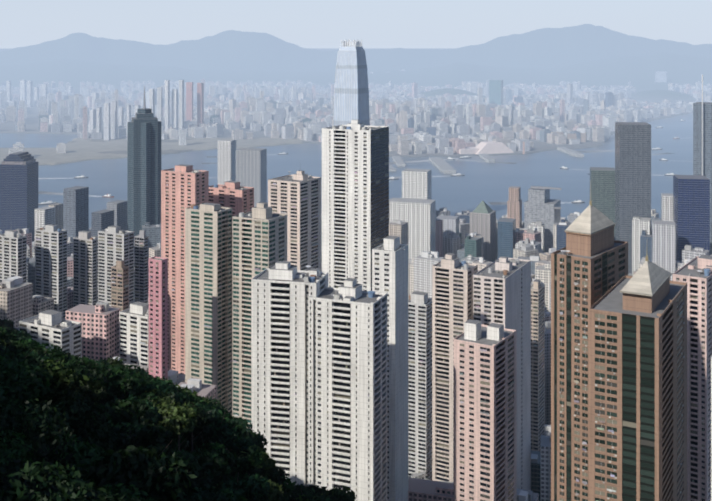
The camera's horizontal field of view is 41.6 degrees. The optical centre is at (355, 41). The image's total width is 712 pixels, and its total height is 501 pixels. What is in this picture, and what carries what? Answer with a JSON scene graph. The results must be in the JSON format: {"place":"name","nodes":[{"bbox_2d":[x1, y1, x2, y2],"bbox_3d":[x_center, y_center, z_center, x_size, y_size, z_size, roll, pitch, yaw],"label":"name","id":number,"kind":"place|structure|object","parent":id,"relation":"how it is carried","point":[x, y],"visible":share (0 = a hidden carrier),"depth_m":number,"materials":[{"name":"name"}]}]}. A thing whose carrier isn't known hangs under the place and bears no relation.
{"place":"outdoors","nodes":[
{"label":"outdoors","id":0,"kind":"place"},
{"bbox_2d":[0,24,711,496],"bbox_3d":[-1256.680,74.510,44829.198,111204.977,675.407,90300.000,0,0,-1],"label":"terrain","id":1,"kind":"structure","parent":0,"point":[590,54],"depth_m":8769.76,"materials":[{"name":"grey"}]},
{"bbox_2d":[0,230,26,281],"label":"grey tower","id":2,"kind":"structure","parent":1,"relation":"on","point":[13,253],"depth_m":854.20,"materials":[{"name":"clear concrete"}]},
{"bbox_2d":[19,309,81,357],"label":"white block","id":3,"kind":"structure","parent":1,"relation":"on","point":[53,327],"depth_m":600.76,"materials":[{"name":"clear concrete"}]},
{"bbox_2d":[35,213,66,318],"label":"grey tower","id":4,"kind":"structure","parent":1,"relation":"on","point":[51,260],"depth_m":874.89,"materials":[{"name":"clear concrete"}]},
{"bbox_2d":[73,231,97,306],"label":"grey tower","id":5,"kind":"structure","parent":1,"relation":"on","point":[85,267],"depth_m":894.11,"materials":[{"name":"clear concrete"}]},
{"bbox_2d":[98,226,133,307],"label":"grey tower","id":6,"kind":"structure","parent":1,"relation":"on","point":[115,243],"depth_m":858.69,"materials":[{"name":"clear concrete"}]},
{"bbox_2d":[111,260,128,310],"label":"brown tower","id":7,"kind":"structure","parent":1,"relation":"on","point":[120,285],"depth_m":753.18,"materials":[{"name":"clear concrete"}]},
{"bbox_2d":[119,301,148,365],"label":"white block","id":8,"kind":"structure","parent":1,"relation":"on","point":[134,333],"depth_m":637.77,"materials":[{"name":"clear concrete"}]},
{"bbox_2d":[134,230,148,302],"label":"grey tower","id":9,"kind":"structure","parent":1,"relation":"on","point":[141,267],"depth_m":892.74,"materials":[{"name":"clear concrete"}]},
{"bbox_2d":[149,257,167,379],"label":"high-rise building","id":10,"kind":"structure","parent":1,"relation":"on","point":[158,316],"depth_m":593.50,"materials":[{"name":"pink concrete"}]},
{"bbox_2d":[0,318,356,500],"bbox_3d":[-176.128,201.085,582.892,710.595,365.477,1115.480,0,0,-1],"label":"hillside forest crowns","id":11,"kind":"object","parent":1,"relation":"on","point":[44,456],"visible":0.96,"depth_m":142.81,"materials":[{"name":"green plant"}]},
{"bbox_2d":[161,164,208,373],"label":"pink slab","id":12,"kind":"structure","parent":1,"relation":"on","point":[183,186],"depth_m":780.86,"materials":[{"name":"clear concrete"}]},
{"bbox_2d":[185,203,231,415],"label":"building","id":13,"kind":"structure","parent":1,"relation":"on","point":[208,293],"depth_m":639.04,"materials":[{"name":"concrete"}]},
{"bbox_2d":[209,181,253,215],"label":"pink block","id":14,"kind":"structure","parent":1,"relation":"on","point":[236,197],"depth_m":820.52,"materials":[{"name":"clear concrete"}]},
{"bbox_2d":[232,202,286,429],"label":"building","id":15,"kind":"structure","parent":1,"relation":"on","point":[259,237],"depth_m":621.84,"materials":[{"name":"concrete"}]},
{"bbox_2d":[251,261,327,485],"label":"white tower","id":16,"kind":"structure","parent":1,"relation":"on","point":[282,292],"depth_m":477.90,"materials":[{"name":"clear concrete"}]},
{"bbox_2d":[268,170,320,270],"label":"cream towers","id":17,"kind":"structure","parent":1,"relation":"on","point":[296,198],"depth_m":801.51,"materials":[{"name":"beige concrete"}]},
{"bbox_2d":[0,113,692,227],"bbox_3d":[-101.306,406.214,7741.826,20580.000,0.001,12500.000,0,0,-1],"label":"harbour water","id":18,"kind":"structure","parent":1,"relation":"on","point":[476,185],"depth_m":2941.51,"materials":[{"name":"blue liquid"}]},
{"bbox_2d":[38,120,692,213],"bbox_3d":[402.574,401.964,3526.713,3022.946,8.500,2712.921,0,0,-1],"label":"boats","id":19,"kind":"object","parent":18,"relation":"on","point":[390,178],"visible":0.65,"depth_m":2852.80,"materials":[{"name":"white metal"}]},
{"bbox_2d":[308,277,386,500],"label":"white tower","id":20,"kind":"structure","parent":1,"relation":"on","point":[347,383],"depth_m":465.88,"materials":[{"name":"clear concrete"}]},
{"bbox_2d":[322,120,388,290],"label":"high-rise building","id":21,"kind":"structure","parent":1,"relation":"on","point":[355,192],"depth_m":723.25,"materials":[{"name":"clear concrete"}]},
{"bbox_2d":[0,66,711,173],"bbox_3d":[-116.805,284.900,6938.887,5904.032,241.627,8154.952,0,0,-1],"label":"distant city buildings","id":22,"kind":"structure","parent":1,"relation":"on","point":[412,118],"depth_m":4411.78,"materials":[{"name":"grey concrete"}]},
{"bbox_2d":[0,40,711,280],"bbox_3d":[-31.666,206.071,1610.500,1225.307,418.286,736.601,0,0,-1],"label":"skyscrapers","id":23,"kind":"structure","parent":1,"relation":"on","point":[621,194],"depth_m":1493.32,"materials":[{"name":"grey glass"}]},
{"bbox_2d":[0,207,711,500],"bbox_3d":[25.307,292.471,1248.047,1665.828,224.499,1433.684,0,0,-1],"label":"city buildings","id":24,"kind":"structure","parent":1,"relation":"on","point":[21,300],"depth_m":1031.54,"materials":[{"name":"grey concrete"}]},
{"bbox_2d":[372,235,407,500],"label":"white slab","id":25,"kind":"structure","parent":1,"relation":"on","point":[390,266],"depth_m":557.29,"materials":[{"name":"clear concrete"}]},
{"bbox_2d":[408,291,431,479],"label":"grey tower","id":26,"kind":"structure","parent":1,"relation":"on","point":[419,382],"depth_m":697.23,"materials":[{"name":"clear concrete"}]},
{"bbox_2d":[432,253,477,481],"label":"beige tower","id":27,"kind":"structure","parent":1,"relation":"on","point":[452,294],"depth_m":658.25,"materials":[{"name":"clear concrete"}]},
{"bbox_2d":[454,319,516,500],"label":"pink tower","id":28,"kind":"structure","parent":1,"relation":"on","point":[485,412],"depth_m":502.31,"materials":[{"name":"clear concrete"}]},
{"bbox_2d":[473,256,530,490],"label":"building","id":29,"kind":"structure","parent":1,"relation":"on","point":[502,290],"depth_m":651.67,"materials":[{"name":"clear concrete"}]},
{"bbox_2d":[531,279,544,450],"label":"tan tower","id":30,"kind":"structure","parent":1,"relation":"on","point":[537,359],"depth_m":757.19,"materials":[{"name":"beige concrete"}]},
{"bbox_2d":[551,180,686,500],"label":"twin skyscrapers","id":31,"kind":"structure","parent":1,"relation":"on","point":[618,383],"depth_m":394.65,"materials":[{"name":"clear concrete"}]},
{"bbox_2d":[673,255,711,500],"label":"pink tower","id":32,"kind":"structure","parent":1,"relation":"on","point":[695,274],"depth_m":519.79,"materials":[{"name":"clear concrete"}]},
{"bbox_2d":[711,356,711,500],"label":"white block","id":33,"kind":"structure","parent":1,"relation":"on","point":[711,428],"depth_m":327.57,"materials":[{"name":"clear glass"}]},
{"bbox_2d":[0,0,711,48],"bbox_3d":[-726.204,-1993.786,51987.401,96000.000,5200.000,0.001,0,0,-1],"label":"sky","id":34,"kind":"structure","parent":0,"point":[386,23],"depth_m":51993.36,"materials":[{"name":"blue"}]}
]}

